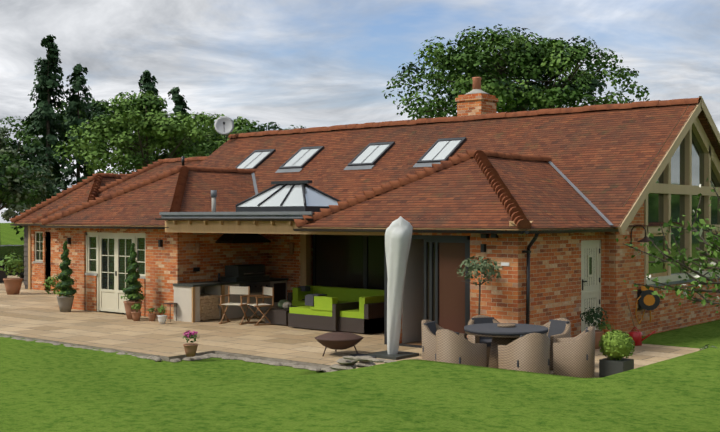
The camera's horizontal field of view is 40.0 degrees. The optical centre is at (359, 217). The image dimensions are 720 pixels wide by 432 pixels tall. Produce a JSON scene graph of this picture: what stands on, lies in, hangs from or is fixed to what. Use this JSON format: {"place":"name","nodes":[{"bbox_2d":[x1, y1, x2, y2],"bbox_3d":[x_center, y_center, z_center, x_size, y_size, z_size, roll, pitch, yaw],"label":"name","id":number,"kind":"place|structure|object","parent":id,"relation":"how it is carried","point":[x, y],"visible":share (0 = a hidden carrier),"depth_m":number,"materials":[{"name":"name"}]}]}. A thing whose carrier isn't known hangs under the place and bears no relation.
{"place":"outdoors","nodes":[
{"label":"outdoors","id":0,"kind":"place"},
{"bbox_2d":[0,245,23,282],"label":"hedge","id":1,"kind":"object","parent":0,"point":[11,249],"visible":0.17,"depth_m":38.99,"materials":[{"name":"green plant"}]},
{"bbox_2d":[0,275,699,377],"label":"patio","id":2,"kind":"structure","parent":0,"point":[31,314],"depth_m":21.13,"materials":[{"name":"stone"}]},
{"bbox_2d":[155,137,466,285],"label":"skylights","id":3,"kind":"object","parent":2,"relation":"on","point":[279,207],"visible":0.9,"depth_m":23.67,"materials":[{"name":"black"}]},
{"bbox_2d":[28,226,600,347],"bbox_3d":[-4.185,1.341,26.416,22.619,2.430,3.775,0,0,41],"label":"joinery","id":4,"kind":"object","parent":2,"relation":"on","point":[352,261],"visible":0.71,"depth_m":24.79,"materials":[{"name":"brown wood"}]},
{"bbox_2d":[0,241,714,377],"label":"potted plants","id":5,"kind":"object","parent":2,"relation":"on","point":[617,347],"visible":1,"depth_m":19.35,"materials":[{"name":"green plant"}]},
{"bbox_2d":[24,202,719,342],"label":"walls","id":6,"kind":"structure","parent":2,"relation":"on","point":[555,275],"depth_m":21.57,"materials":[{"name":"brick"}]},
{"bbox_2d":[13,103,719,227],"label":"roof","id":7,"kind":"structure","parent":6,"relation":"on","point":[598,164],"depth_m":24.25,"materials":[{"name":"tile"}]},
{"bbox_2d":[214,116,233,141],"bbox_3d":[-4.540,-2.921,33.131,0.507,0.935,0.507,0,0,40],"label":"dish","id":8,"kind":"object","parent":7,"relation":"on","point":[223,125],"visible":0.94,"depth_m":33.20,"materials":[{"name":"grey metal"}]},
{"bbox_2d":[10,96,719,235],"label":"roof trim","id":9,"kind":"structure","parent":7,"relation":"attached to","point":[520,221],"depth_m":23.69,"materials":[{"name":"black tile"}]},
{"bbox_2d":[455,77,497,115],"bbox_3d":[3.314,-2.859,28.079,0.880,2.210,0.880,0,0,40],"label":"chimney","id":10,"kind":"object","parent":7,"relation":"on","point":[476,100],"visible":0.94,"depth_m":27.81,"materials":[{"name":"brick"}]},
{"bbox_2d":[623,104,719,286],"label":"gable","id":11,"kind":"structure","parent":6,"relation":"attached to","point":[693,164],"depth_m":23.44,"materials":[{"name":"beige glass"}]},
{"bbox_2d":[173,216,594,377],"bbox_3d":[0.231,1.269,20.930,4.652,2.573,13.111,0,0,-31],"label":"furniture","id":12,"kind":"object","parent":2,"relation":"on","point":[244,290],"visible":0.96,"depth_m":18.08,"materials":[{"name":"wicker"}]},
{"bbox_2d":[402,239,423,345],"bbox_3d":[0.580,1.246,27.130,15.300,2.600,11.050,0,0,40],"label":"interior","id":13,"kind":"object","parent":2,"relation":"on","point":[413,307],"visible":0.04,"depth_m":20.19,"materials":[{"name":"grey wood"}]},
{"bbox_2d":[625,225,659,345],"bbox_3d":[5.845,1.353,20.547,0.674,2.393,2.047,0,0,20],"label":"garden hose reel","id":14,"kind":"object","parent":2,"relation":"on","point":[646,300],"visible":0.79,"depth_m":21.04,"materials":[{"name":"plastic"},{"name":"rubber"}]},
{"bbox_2d":[0,223,719,431],"bbox_3d":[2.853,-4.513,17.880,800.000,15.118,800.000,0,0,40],"label":"lawn","id":15,"kind":"structure","parent":0,"point":[47,387],"depth_m":11.94,"materials":[{"name":"green plant"}]},
{"bbox_2d":[0,152,49,221],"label":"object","id":16,"kind":"object","parent":15,"relation":"on","point":[18,191],"visible":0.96,"depth_m":54.11,"materials":[{"name":"green plant"}]},
{"bbox_2d":[0,126,55,244],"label":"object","id":17,"kind":"object","parent":15,"relation":"on","point":[12,146],"visible":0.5,"depth_m":60.19,"materials":[{"name":"green plant"}]},
{"bbox_2d":[10,35,73,234],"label":"conifer","id":18,"kind":"object","parent":15,"relation":"on","point":[42,113],"visible":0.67,"depth_m":69.25,"materials":[{"name":"green plant"}]},
{"bbox_2d":[20,62,71,240],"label":"conifer","id":19,"kind":"object","parent":15,"relation":"on","point":[53,103],"visible":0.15,"depth_m":71.33,"materials":[{"name":"green plant"}]},
{"bbox_2d":[0,99,138,177],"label":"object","id":20,"kind":"object","parent":15,"relation":"on","point":[98,108],"visible":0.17,"depth_m":77.80,"materials":[{"name":"green plant"}]},
{"bbox_2d":[52,63,106,189],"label":"conifer","id":21,"kind":"object","parent":15,"relation":"on","point":[75,102],"visible":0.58,"depth_m":69.42,"materials":[{"name":"green plant"}]},
{"bbox_2d":[51,90,232,174],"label":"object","id":22,"kind":"object","parent":15,"relation":"on","point":[153,126],"visible":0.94,"depth_m":57.90,"materials":[{"name":"green plant"}]},
{"bbox_2d":[125,70,159,172],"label":"conifer","id":23,"kind":"object","parent":15,"relation":"on","point":[147,82],"visible":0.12,"depth_m":71.54,"materials":[{"name":"green plant"}]},
{"bbox_2d":[167,87,190,155],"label":"conifer","id":24,"kind":"object","parent":15,"relation":"on","point":[179,102],"visible":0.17,"depth_m":71.18,"materials":[{"name":"green plant"}]},
{"bbox_2d":[0,336,395,371],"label":"stones","id":25,"kind":"object","parent":15,"relation":"on","point":[347,362],"visible":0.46,"depth_m":17.55,"materials":[{"name":"grey stone"}]},
{"bbox_2d":[162,125,255,155],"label":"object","id":26,"kind":"object","parent":15,"relation":"on","point":[213,143],"visible":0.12,"depth_m":69.28,"materials":[{"name":"green plant"}]},
{"bbox_2d":[214,116,289,142],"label":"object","id":27,"kind":"object","parent":15,"relation":"on","point":[239,122],"visible":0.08,"depth_m":80.84,"materials":[{"name":"green plant"}]},
{"bbox_2d":[202,125,305,156],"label":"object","id":28,"kind":"object","parent":15,"relation":"on","point":[256,129],"visible":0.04,"depth_m":62.09,"materials":[{"name":"green plant"}]},
{"bbox_2d":[382,24,649,119],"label":"tree","id":29,"kind":"object","parent":15,"relation":"on","point":[541,61],"visible":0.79,"depth_m":57.88,"materials":[{"name":"green plant"}]},
{"bbox_2d":[615,178,719,312],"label":"branches","id":30,"kind":"object","parent":15,"relation":"on","point":[714,251],"visible":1,"depth_m":10.00,"materials":[{"name":"green plant"}]},
{"bbox_2d":[0,0,719,222],"label":"sky","id":31,"kind":"structure","parent":0,"point":[305,63],"materials":[{"name":"white"}]}
]}

